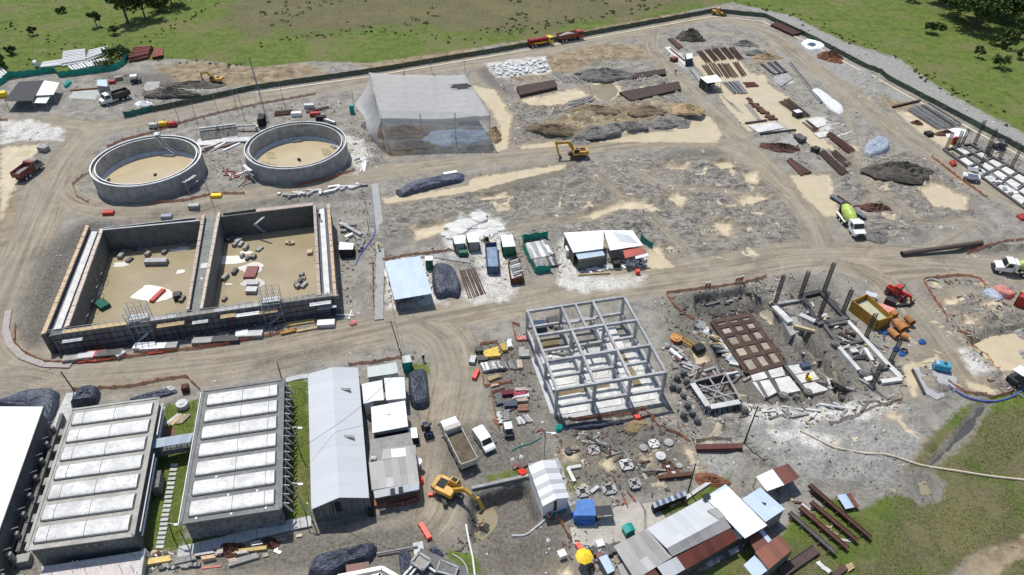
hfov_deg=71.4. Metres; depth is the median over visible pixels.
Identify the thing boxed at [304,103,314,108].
site box
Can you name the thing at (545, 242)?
steel rack
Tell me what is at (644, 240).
net fence
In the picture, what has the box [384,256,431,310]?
work shed
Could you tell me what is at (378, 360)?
safety mesh
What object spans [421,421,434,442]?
compact tractor
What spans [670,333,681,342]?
cable reel
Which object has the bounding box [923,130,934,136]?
tyre stack
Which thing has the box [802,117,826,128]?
concrete pad
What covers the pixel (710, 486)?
grass tufts
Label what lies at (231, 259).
lime silt
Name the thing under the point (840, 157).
rebar cage
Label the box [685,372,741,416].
pile cap form
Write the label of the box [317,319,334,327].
form stack
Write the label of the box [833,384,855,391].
offcut
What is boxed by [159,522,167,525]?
stepping slab
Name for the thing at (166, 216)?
site box
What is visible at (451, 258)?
side path
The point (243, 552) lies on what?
form stack
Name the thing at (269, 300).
scaffold stair
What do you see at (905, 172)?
soil heap
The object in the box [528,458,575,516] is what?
striped roof shed
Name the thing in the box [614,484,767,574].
workshop
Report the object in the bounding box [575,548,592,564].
sun umbrella
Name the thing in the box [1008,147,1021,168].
rebar column
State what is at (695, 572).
scrap board
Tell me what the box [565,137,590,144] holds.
fill heap
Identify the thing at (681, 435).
safety mesh
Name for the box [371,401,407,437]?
hip roof cabin
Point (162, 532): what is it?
stepping slab
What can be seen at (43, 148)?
site box
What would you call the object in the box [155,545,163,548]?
stepping slab
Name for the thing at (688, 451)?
muddy puddle
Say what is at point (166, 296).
lime silt
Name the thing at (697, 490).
timber beam
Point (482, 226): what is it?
lime pad
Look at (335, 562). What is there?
tarp heap
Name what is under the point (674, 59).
site box
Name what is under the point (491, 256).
container
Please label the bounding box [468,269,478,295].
steel rod
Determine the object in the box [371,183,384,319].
walkway
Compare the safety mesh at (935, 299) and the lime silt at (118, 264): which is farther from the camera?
the lime silt at (118, 264)
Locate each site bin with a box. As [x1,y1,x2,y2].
[0,90,7,97]
[108,79,115,83]
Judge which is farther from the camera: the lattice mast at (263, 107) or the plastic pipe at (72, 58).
the plastic pipe at (72, 58)
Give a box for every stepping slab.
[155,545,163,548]
[156,540,164,543]
[157,536,165,539]
[158,531,166,534]
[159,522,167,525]
[159,526,167,530]
[161,513,169,516]
[163,504,171,507]
[164,495,172,498]
[166,486,174,489]
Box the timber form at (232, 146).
[223,143,240,150]
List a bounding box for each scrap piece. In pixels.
[590,546,598,553]
[595,442,608,446]
[605,451,620,456]
[605,543,615,553]
[624,460,650,465]
[652,468,665,471]
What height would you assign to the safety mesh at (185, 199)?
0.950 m
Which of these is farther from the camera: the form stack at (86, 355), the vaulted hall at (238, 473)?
the form stack at (86, 355)
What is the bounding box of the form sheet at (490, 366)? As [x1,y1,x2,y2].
[487,362,492,370]
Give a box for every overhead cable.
[306,365,403,444]
[313,512,401,551]
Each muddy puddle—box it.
[386,166,562,202]
[473,87,509,152]
[475,507,497,540]
[524,115,719,147]
[564,451,574,457]
[590,83,618,101]
[648,252,674,267]
[686,449,691,455]
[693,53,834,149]
[693,352,703,363]
[716,163,729,168]
[793,176,837,215]
[904,357,937,387]
[918,481,930,494]
[922,186,963,209]
[967,382,993,392]
[974,333,1023,370]
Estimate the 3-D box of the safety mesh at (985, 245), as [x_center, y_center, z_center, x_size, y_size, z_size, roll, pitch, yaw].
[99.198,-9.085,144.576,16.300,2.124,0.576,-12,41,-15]
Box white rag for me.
[824,567,831,574]
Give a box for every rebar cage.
[778,101,801,117]
[783,100,805,117]
[785,99,807,116]
[786,160,801,175]
[787,98,810,116]
[791,158,811,173]
[818,152,843,175]
[820,151,844,174]
[821,150,845,172]
[823,150,846,172]
[826,134,849,153]
[827,133,850,152]
[829,133,852,151]
[830,132,854,150]
[831,152,846,166]
[833,151,847,164]
[834,150,850,164]
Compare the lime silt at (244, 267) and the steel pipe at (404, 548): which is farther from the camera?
the lime silt at (244, 267)
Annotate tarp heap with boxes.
[0,388,59,424]
[63,79,71,87]
[71,385,100,407]
[130,389,174,399]
[165,386,177,392]
[308,543,376,574]
[349,320,356,325]
[397,173,464,196]
[398,550,410,574]
[408,369,429,410]
[419,475,423,484]
[429,547,443,556]
[432,263,460,299]
[517,468,527,475]
[555,424,563,431]
[562,420,624,429]
[571,510,594,525]
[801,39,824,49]
[812,88,843,113]
[863,136,889,155]
[946,128,966,138]
[949,160,956,166]
[982,288,1002,299]
[993,284,1014,298]
[1015,213,1023,220]
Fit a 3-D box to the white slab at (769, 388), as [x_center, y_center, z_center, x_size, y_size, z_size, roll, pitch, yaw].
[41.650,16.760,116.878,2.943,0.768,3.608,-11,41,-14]
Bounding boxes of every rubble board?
[761,409,775,412]
[768,414,783,419]
[781,405,802,411]
[790,412,808,417]
[805,408,820,411]
[819,403,845,408]
[863,400,879,402]
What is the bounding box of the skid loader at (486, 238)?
[483,234,489,244]
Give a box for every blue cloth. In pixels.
[882,329,888,334]
[898,351,905,356]
[918,339,925,344]
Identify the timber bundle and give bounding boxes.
[145,555,171,566]
[201,554,215,562]
[280,327,296,335]
[285,318,315,326]
[487,374,500,381]
[846,562,854,572]
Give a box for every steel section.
[760,63,774,74]
[789,62,820,102]
[790,62,822,102]
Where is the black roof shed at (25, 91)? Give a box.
[4,80,43,109]
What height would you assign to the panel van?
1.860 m
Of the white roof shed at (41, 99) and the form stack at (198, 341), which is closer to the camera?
the form stack at (198, 341)
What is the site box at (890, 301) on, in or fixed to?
on the ground at (440, 330)
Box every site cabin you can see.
[362,380,383,415]
[367,362,397,386]
[384,377,406,408]
[453,235,464,252]
[466,232,479,251]
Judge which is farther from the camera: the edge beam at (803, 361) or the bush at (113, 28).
the bush at (113, 28)
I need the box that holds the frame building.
[525,295,667,420]
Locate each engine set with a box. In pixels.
[148,121,158,128]
[158,120,166,126]
[167,120,177,126]
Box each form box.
[94,298,110,310]
[112,250,118,255]
[116,252,125,258]
[125,257,133,262]
[144,251,151,256]
[144,258,168,265]
[149,288,165,302]
[172,291,180,301]
[178,295,185,302]
[221,273,229,280]
[225,236,233,242]
[231,241,238,247]
[231,267,238,274]
[242,244,248,250]
[243,266,258,278]
[245,286,258,293]
[246,280,258,286]
[250,253,256,259]
[255,246,263,251]
[300,281,307,288]
[307,249,312,254]
[469,355,476,364]
[472,369,479,380]
[516,359,522,369]
[517,335,526,341]
[518,349,529,358]
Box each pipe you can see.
[40,64,61,67]
[61,59,85,63]
[62,51,85,55]
[62,53,85,57]
[62,54,85,58]
[62,56,84,60]
[62,57,85,61]
[62,61,86,66]
[63,49,85,52]
[63,50,85,53]
[85,52,104,59]
[86,53,104,60]
[128,52,148,58]
[129,51,148,55]
[129,56,148,61]
[130,50,149,53]
[131,48,150,51]
[132,47,150,50]
[133,45,151,48]
[160,47,163,57]
[323,118,335,123]
[376,545,417,553]
[465,524,475,574]
[669,348,682,359]
[886,327,899,338]
[889,310,898,317]
[891,318,907,332]
[900,240,983,255]
[900,332,909,339]
[903,315,915,325]
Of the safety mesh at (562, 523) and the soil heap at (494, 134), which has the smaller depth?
the safety mesh at (562, 523)
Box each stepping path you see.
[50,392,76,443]
[177,516,311,556]
[413,541,423,554]
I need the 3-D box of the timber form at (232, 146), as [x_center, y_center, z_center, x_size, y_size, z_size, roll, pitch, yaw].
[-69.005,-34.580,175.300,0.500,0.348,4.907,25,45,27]
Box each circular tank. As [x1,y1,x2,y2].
[89,128,205,203]
[240,121,348,184]
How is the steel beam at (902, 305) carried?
on the ground at (440, 330)
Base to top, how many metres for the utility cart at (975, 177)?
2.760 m
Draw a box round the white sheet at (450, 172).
[443,170,456,174]
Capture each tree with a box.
[85,11,100,26]
[105,0,133,23]
[125,0,161,18]
[145,0,168,11]
[937,0,966,17]
[952,0,1012,27]
[991,53,1012,67]
[997,0,1021,15]
[1000,26,1019,39]
[1006,0,1023,23]
[1015,24,1023,37]
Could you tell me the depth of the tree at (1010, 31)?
233.74 m
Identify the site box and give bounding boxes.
[36,144,49,152]
[102,210,114,215]
[160,213,172,218]
[188,203,199,208]
[210,193,221,198]
[291,111,301,116]
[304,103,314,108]
[309,111,320,116]
[315,115,325,120]
[459,249,466,256]
[533,320,546,331]
[546,315,558,326]
[611,258,620,268]
[633,413,640,419]
[670,56,677,61]
[792,109,802,117]
[799,362,811,369]
[810,145,820,153]
[866,291,876,299]
[884,296,897,307]
[950,136,957,144]
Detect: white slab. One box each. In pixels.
[750,371,767,381]
[752,379,776,399]
[768,367,784,378]
[775,376,799,394]
[788,364,812,374]
[796,371,818,383]
[799,379,830,394]
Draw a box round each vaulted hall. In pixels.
[24,397,165,565]
[177,379,293,539]
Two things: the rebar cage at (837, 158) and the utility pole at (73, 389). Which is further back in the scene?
the rebar cage at (837, 158)
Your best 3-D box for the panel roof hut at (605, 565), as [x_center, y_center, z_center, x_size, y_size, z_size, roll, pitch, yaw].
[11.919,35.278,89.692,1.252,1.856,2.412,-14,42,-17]
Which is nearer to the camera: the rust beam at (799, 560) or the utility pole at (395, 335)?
the rust beam at (799, 560)
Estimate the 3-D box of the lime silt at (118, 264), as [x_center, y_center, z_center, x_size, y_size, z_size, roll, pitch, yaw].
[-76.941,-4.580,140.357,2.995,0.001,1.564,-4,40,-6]
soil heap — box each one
[159,80,226,88]
[377,124,429,139]
[389,139,436,150]
[486,126,501,143]
[526,123,576,135]
[566,104,620,114]
[623,420,653,434]
[627,104,666,116]
[671,103,704,115]
[694,473,731,486]
[751,53,782,59]
[817,50,843,59]
[826,57,842,63]
[860,161,934,183]
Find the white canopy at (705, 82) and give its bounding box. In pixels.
[699,75,721,92]
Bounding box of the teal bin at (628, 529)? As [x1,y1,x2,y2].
[621,522,635,537]
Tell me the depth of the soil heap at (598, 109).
189.71 m
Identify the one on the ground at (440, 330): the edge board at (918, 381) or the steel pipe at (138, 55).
the edge board at (918, 381)
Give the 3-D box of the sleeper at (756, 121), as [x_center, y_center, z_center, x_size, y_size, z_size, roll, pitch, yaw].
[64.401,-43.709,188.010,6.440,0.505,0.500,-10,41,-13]
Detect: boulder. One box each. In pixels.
[1014,328,1023,339]
[1019,350,1023,358]
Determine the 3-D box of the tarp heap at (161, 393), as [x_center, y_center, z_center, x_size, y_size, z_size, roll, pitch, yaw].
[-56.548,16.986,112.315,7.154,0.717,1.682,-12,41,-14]
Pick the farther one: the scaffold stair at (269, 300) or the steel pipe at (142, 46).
the steel pipe at (142, 46)
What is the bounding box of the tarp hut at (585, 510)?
[574,499,595,522]
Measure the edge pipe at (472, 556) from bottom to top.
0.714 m
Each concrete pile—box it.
[564,447,579,454]
[669,382,675,390]
[674,373,680,381]
[675,384,681,392]
[680,369,686,377]
[680,391,686,398]
[680,410,687,419]
[683,377,690,385]
[684,400,690,409]
[689,408,696,417]
[694,416,700,424]
[741,406,748,414]
[778,391,787,400]
[792,393,799,400]
[803,388,812,397]
[830,340,839,348]
[838,392,845,401]
[858,369,868,378]
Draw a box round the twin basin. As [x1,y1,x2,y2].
[41,202,341,353]
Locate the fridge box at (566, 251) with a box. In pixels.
[565,246,568,256]
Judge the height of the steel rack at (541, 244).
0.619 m
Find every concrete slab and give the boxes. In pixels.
[69,90,99,99]
[142,81,159,90]
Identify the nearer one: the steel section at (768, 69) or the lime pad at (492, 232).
the lime pad at (492, 232)
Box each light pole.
[168,523,178,538]
[292,427,302,453]
[292,482,305,513]
[543,432,555,459]
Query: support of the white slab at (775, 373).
on the ground at (440, 330)
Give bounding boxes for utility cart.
[129,74,140,83]
[503,421,513,438]
[962,167,980,182]
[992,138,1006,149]
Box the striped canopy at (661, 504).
[651,491,686,513]
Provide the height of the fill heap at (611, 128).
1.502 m
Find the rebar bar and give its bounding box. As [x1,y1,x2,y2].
[670,48,684,60]
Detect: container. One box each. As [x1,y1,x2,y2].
[257,113,266,126]
[485,242,498,273]
[500,235,514,255]
[508,259,523,284]
[685,53,692,65]
[1013,292,1023,308]
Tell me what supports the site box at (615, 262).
on the ground at (440, 330)
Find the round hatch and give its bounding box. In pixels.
[175,399,188,410]
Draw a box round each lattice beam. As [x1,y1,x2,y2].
[907,108,939,129]
[910,108,941,128]
[912,107,944,128]
[915,106,946,127]
[918,105,950,127]
[920,105,953,126]
[923,104,955,126]
[925,104,958,125]
[927,103,961,125]
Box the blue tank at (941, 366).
[932,359,951,373]
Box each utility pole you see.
[60,371,74,391]
[386,321,401,355]
[687,463,700,492]
[744,406,762,442]
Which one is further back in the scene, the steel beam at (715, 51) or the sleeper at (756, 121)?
the steel beam at (715, 51)
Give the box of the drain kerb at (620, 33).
[256,16,1023,157]
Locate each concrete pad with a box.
[664,46,684,65]
[748,122,783,132]
[772,73,792,86]
[776,134,798,145]
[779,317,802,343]
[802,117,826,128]
[814,131,827,138]
[914,364,957,399]
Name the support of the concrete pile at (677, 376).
on the ground at (440, 330)
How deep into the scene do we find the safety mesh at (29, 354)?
119.06 m
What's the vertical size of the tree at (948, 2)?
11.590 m
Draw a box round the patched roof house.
[369,445,420,507]
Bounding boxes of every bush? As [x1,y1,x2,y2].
[0,53,5,66]
[2,45,16,54]
[26,26,36,33]
[54,6,65,12]
[93,58,114,69]
[101,44,131,59]
[107,25,119,33]
[925,21,939,32]
[938,22,947,28]
[973,45,986,57]
[988,33,1004,43]
[1001,39,1018,47]
[1016,47,1023,58]
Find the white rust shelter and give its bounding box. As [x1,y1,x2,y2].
[752,463,799,494]
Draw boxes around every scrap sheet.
[707,334,720,341]
[707,342,718,345]
[711,344,725,349]
[714,348,729,352]
[729,361,738,366]
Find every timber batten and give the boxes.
[165,413,179,426]
[170,413,181,425]
[177,414,187,423]
[180,413,190,423]
[570,98,594,105]
[572,99,593,106]
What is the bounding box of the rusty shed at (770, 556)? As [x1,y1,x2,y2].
[744,530,792,574]
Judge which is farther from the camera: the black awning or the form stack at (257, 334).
the form stack at (257, 334)
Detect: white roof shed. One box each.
[32,95,52,109]
[35,80,61,103]
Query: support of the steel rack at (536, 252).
on the ground at (440, 330)
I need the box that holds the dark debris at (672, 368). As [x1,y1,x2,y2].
[78,36,1021,573]
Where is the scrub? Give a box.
[5,0,1007,126]
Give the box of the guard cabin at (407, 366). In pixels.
[401,355,412,372]
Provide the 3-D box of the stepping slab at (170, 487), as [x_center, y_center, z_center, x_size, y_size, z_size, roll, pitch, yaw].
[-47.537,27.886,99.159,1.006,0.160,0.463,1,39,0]
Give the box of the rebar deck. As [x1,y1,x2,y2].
[199,122,258,140]
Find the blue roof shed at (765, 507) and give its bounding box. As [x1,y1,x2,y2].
[742,488,784,528]
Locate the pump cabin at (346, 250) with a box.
[339,242,354,257]
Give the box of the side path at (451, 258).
[433,254,470,262]
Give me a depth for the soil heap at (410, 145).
175.16 m
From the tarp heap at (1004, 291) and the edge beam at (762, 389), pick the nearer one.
the edge beam at (762, 389)
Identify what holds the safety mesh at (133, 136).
on the ground at (440, 330)
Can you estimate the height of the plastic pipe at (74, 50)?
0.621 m
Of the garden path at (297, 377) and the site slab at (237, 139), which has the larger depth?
the site slab at (237, 139)
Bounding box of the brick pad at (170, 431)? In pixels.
[163,427,174,436]
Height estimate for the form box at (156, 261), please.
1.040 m
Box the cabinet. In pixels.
[408,428,418,443]
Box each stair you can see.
[122,300,155,342]
[253,217,265,232]
[258,284,284,326]
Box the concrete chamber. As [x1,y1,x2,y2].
[403,548,468,574]
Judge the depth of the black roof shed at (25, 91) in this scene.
193.12 m
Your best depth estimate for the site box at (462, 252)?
140.79 m
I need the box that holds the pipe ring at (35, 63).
[32,60,39,66]
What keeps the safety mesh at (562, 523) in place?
on the ground at (440, 330)
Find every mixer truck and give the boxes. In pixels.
[836,201,866,238]
[991,256,1023,277]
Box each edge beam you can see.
[755,380,768,398]
[764,370,781,398]
[783,364,804,390]
[786,358,822,364]
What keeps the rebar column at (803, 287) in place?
on the ground at (440, 330)
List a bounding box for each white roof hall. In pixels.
[0,406,63,574]
[34,548,152,574]
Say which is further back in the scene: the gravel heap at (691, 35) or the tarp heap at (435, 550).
the gravel heap at (691, 35)
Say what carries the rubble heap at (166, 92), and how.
on the ground at (440, 330)
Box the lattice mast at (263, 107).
[249,57,267,113]
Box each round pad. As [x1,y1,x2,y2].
[639,444,647,451]
[655,451,665,460]
[664,438,672,446]
[676,462,681,468]
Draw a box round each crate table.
[557,548,566,560]
[595,539,604,547]
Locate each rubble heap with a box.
[134,100,153,106]
[142,87,200,97]
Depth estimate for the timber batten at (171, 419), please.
108.49 m
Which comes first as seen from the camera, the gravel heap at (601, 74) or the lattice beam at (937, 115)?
the lattice beam at (937, 115)
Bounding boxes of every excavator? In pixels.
[200,71,223,82]
[431,474,484,514]
[555,140,588,159]
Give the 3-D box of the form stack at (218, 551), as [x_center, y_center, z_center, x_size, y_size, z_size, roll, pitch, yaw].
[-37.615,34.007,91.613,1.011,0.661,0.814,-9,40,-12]
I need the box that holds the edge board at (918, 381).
[911,369,925,393]
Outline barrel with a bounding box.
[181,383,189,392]
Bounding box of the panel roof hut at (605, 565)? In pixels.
[598,554,614,574]
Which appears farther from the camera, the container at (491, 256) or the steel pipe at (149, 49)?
the steel pipe at (149, 49)
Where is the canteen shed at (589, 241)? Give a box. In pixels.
[564,230,648,269]
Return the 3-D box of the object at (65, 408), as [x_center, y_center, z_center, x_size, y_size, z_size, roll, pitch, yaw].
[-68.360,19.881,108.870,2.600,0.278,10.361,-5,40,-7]
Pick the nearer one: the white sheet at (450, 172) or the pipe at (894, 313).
the pipe at (894, 313)
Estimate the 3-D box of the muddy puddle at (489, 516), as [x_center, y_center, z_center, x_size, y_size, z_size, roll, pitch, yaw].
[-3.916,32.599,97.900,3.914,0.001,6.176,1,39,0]
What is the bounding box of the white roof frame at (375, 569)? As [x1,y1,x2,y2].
[337,566,397,574]
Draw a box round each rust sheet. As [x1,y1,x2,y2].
[346,561,369,574]
[595,551,603,559]
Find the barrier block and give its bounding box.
[418,521,431,540]
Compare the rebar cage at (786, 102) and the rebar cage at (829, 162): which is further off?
the rebar cage at (786, 102)
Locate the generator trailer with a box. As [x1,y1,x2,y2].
[1005,365,1023,386]
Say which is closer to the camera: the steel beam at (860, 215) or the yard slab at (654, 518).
the yard slab at (654, 518)
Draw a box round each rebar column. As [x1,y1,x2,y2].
[771,274,785,305]
[795,270,810,302]
[816,291,830,320]
[821,261,836,292]
[841,287,853,313]
[864,313,878,339]
[867,361,883,389]
[887,337,903,364]
[942,132,954,150]
[953,130,964,145]
[959,128,970,144]
[972,120,986,145]
[978,145,991,171]
[984,129,997,150]
[987,143,996,157]
[997,138,1010,159]
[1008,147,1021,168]
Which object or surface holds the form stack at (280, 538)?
on the ground at (440, 330)
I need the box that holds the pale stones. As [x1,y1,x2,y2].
[0,26,1020,573]
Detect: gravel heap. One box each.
[573,68,635,81]
[675,28,705,41]
[730,40,758,46]
[745,49,768,55]
[864,228,888,243]
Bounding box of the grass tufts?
[0,0,1023,574]
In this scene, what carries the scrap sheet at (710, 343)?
on the ground at (440, 330)
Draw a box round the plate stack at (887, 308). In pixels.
[879,303,894,311]
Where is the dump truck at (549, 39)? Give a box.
[527,35,553,47]
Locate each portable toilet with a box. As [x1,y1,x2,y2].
[349,104,353,113]
[425,256,432,269]
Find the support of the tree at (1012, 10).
on the ground at (440, 330)
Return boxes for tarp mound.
[422,129,489,145]
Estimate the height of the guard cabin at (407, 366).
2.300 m
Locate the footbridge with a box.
[152,433,192,456]
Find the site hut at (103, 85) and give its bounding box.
[97,79,109,93]
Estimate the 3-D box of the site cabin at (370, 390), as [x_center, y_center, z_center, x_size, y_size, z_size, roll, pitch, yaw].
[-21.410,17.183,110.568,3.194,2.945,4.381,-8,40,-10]
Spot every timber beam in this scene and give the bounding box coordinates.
[228,554,258,567]
[234,545,266,553]
[236,552,256,559]
[296,326,320,332]
[578,272,609,275]
[684,482,711,501]
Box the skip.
[849,294,892,330]
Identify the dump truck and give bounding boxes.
[10,158,44,180]
[98,87,130,105]
[438,416,477,469]
[527,35,553,47]
[556,29,583,42]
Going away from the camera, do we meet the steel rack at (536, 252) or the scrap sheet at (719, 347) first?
the scrap sheet at (719, 347)
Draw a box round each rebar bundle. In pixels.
[274,113,289,116]
[306,106,328,113]
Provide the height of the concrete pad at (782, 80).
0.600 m
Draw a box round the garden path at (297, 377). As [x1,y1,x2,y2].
[286,374,307,382]
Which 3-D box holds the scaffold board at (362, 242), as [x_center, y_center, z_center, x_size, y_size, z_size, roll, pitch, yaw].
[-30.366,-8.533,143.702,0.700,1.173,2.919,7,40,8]
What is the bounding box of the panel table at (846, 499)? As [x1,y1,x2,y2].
[835,493,858,511]
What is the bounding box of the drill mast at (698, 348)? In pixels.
[673,332,705,354]
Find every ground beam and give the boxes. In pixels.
[566,468,575,482]
[567,464,581,469]
[589,485,598,493]
[695,443,742,451]
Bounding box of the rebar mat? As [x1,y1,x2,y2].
[710,313,786,375]
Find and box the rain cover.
[355,72,490,148]
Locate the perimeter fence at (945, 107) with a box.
[152,8,1023,152]
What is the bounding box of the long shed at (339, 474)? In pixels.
[308,367,370,522]
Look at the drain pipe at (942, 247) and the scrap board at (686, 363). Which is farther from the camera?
the drain pipe at (942, 247)
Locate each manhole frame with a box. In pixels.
[575,485,589,497]
[587,445,599,454]
[601,481,616,495]
[619,458,633,470]
[628,477,641,489]
[648,439,659,448]
[661,460,673,471]
[667,466,679,473]
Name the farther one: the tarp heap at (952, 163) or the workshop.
the tarp heap at (952, 163)
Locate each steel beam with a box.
[78,357,111,363]
[148,352,162,354]
[658,471,691,480]
[712,48,722,60]
[720,47,730,59]
[729,47,738,59]
[829,194,867,219]
[891,99,920,107]
[897,303,907,306]
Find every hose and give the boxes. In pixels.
[356,188,375,264]
[452,554,468,573]
[512,437,541,450]
[512,519,544,536]
[800,429,1023,480]
[948,384,1023,401]
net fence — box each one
[0,53,128,84]
[122,105,152,117]
[522,231,550,273]
[640,233,653,249]
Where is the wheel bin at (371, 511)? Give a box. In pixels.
[368,506,374,516]
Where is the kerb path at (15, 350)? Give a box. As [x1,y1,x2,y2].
[2,309,72,368]
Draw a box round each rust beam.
[777,545,819,574]
[788,511,836,554]
[798,505,848,549]
[808,483,871,538]
[809,500,858,541]
[810,490,848,522]
[830,564,847,574]
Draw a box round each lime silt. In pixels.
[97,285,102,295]
[113,262,128,266]
[131,285,171,301]
[158,293,172,300]
[178,247,188,250]
[221,256,245,263]
[238,262,263,272]
[240,278,264,286]
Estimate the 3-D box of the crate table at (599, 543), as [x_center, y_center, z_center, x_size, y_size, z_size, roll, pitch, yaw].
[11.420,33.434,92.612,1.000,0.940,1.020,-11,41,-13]
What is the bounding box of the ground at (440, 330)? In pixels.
[0,0,1023,574]
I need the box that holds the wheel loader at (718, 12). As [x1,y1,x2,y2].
[711,7,726,16]
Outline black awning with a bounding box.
[595,505,613,520]
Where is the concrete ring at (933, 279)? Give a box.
[925,278,942,288]
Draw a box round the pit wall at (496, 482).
[472,474,528,489]
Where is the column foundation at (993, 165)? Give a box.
[943,143,1023,209]
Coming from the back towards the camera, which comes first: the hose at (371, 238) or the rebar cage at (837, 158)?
the rebar cage at (837, 158)
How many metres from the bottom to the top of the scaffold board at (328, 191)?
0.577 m
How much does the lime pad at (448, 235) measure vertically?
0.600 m
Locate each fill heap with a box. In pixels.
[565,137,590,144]
[579,125,606,138]
[601,122,623,134]
[621,121,648,130]
[646,118,680,128]
[676,119,690,128]
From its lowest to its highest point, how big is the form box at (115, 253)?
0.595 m
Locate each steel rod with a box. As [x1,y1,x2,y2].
[202,565,220,568]
[459,270,469,298]
[461,270,471,297]
[462,270,474,297]
[463,269,475,296]
[466,269,477,296]
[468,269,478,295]
[469,269,481,294]
[472,268,483,293]
[473,268,485,293]
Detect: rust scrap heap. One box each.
[220,542,245,558]
[260,537,279,549]
[759,142,800,152]
[860,203,891,211]
[910,120,922,125]
[934,130,952,135]
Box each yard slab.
[570,502,643,557]
[642,502,665,527]
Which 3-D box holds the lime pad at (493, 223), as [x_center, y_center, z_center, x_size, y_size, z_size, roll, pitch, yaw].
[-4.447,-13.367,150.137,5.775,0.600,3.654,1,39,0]
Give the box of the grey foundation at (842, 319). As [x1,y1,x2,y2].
[771,289,903,384]
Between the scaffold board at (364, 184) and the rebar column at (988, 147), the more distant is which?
the rebar column at (988, 147)
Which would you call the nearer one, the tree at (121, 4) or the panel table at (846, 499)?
the panel table at (846, 499)
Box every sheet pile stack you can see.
[516,80,556,97]
[616,69,665,80]
[619,81,680,101]
[771,21,804,36]
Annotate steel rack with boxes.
[525,244,534,259]
[526,242,537,257]
[530,242,539,257]
[532,242,541,257]
[537,245,545,256]
[539,241,550,256]
[542,240,552,255]
[543,240,554,255]
[546,256,553,267]
[552,255,557,266]
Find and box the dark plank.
[690,69,699,81]
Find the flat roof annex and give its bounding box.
[369,432,412,461]
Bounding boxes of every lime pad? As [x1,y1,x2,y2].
[440,231,457,239]
[443,222,467,234]
[453,218,478,230]
[468,211,487,223]
[471,222,487,228]
[476,228,497,240]
[486,219,503,227]
[486,226,505,231]
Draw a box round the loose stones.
[363,67,1016,495]
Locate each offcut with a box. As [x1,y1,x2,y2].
[682,365,705,376]
[688,366,715,377]
[726,371,738,375]
[732,372,743,383]
[812,380,826,384]
[833,381,848,390]
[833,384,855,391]
[838,337,860,346]
[845,346,859,348]
[853,356,867,359]
[858,378,868,384]
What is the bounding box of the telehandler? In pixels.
[884,284,914,306]
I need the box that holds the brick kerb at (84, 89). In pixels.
[70,87,97,90]
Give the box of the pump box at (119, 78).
[114,75,122,80]
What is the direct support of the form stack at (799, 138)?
on the ground at (440, 330)
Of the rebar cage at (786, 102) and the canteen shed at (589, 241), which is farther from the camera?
the rebar cage at (786, 102)
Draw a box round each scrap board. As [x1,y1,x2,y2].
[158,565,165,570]
[180,564,187,568]
[188,562,198,567]
[680,361,692,367]
[690,364,696,373]
[691,569,698,574]
[697,564,709,571]
[715,553,724,559]
[723,551,730,558]
[728,546,738,555]
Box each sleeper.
[745,119,766,123]
[760,129,795,134]
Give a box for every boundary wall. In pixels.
[3,436,59,574]
[15,413,65,554]
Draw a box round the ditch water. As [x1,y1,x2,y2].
[929,407,984,465]
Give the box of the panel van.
[472,425,495,453]
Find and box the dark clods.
[1,14,1018,574]
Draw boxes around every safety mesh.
[13,323,61,361]
[71,171,89,202]
[73,374,200,390]
[76,328,295,361]
[106,120,185,147]
[151,191,244,203]
[184,92,315,121]
[296,168,354,185]
[348,355,413,364]
[382,248,468,259]
[384,495,419,506]
[479,339,511,386]
[491,386,504,428]
[512,321,525,342]
[556,513,570,538]
[570,407,660,428]
[665,428,690,442]
[666,274,766,292]
[666,292,694,319]
[696,435,731,441]
[829,397,902,423]
[923,275,948,320]
[931,155,988,197]
[937,272,985,287]
[948,378,1016,397]
[957,328,1000,368]
[967,237,1023,252]
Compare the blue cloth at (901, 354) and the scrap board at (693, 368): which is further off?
the blue cloth at (901, 354)
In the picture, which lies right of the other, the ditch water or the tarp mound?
the ditch water
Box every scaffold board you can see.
[282,193,293,196]
[292,191,305,194]
[323,189,335,193]
[335,185,353,187]
[340,223,356,227]
[342,223,362,236]
[344,232,354,238]
[350,183,367,186]
[350,185,359,189]
[357,239,364,250]
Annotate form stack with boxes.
[61,353,81,362]
[76,351,94,359]
[95,348,122,358]
[115,349,126,359]
[132,341,155,351]
[139,342,165,352]
[157,341,178,350]
[172,554,197,564]
[191,336,212,346]
[194,550,214,557]
[208,335,239,343]
[215,547,222,555]
[228,558,236,562]
[235,329,247,335]
[236,330,263,338]
[236,550,248,555]
[250,540,262,546]
[274,535,286,541]
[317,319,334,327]
[474,346,482,353]
[477,356,488,362]
[483,346,500,358]
[493,393,502,405]
[496,411,502,424]
[500,342,507,353]
[502,389,513,396]
[503,409,510,421]
[504,400,517,408]
[506,339,512,348]
[513,391,525,395]
[513,393,528,399]
[514,387,527,391]
[516,397,528,402]
[517,404,527,411]
[793,133,806,143]
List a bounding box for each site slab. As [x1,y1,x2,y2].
[197,138,221,145]
[221,137,250,142]
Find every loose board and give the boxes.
[548,351,565,355]
[706,301,719,305]
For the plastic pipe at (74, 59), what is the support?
on the ground at (440, 330)
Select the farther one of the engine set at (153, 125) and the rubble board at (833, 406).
the engine set at (153, 125)
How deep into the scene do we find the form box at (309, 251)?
143.08 m
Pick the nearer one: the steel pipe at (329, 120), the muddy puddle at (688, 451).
the muddy puddle at (688, 451)
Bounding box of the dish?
[416,458,421,468]
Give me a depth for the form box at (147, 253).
142.15 m

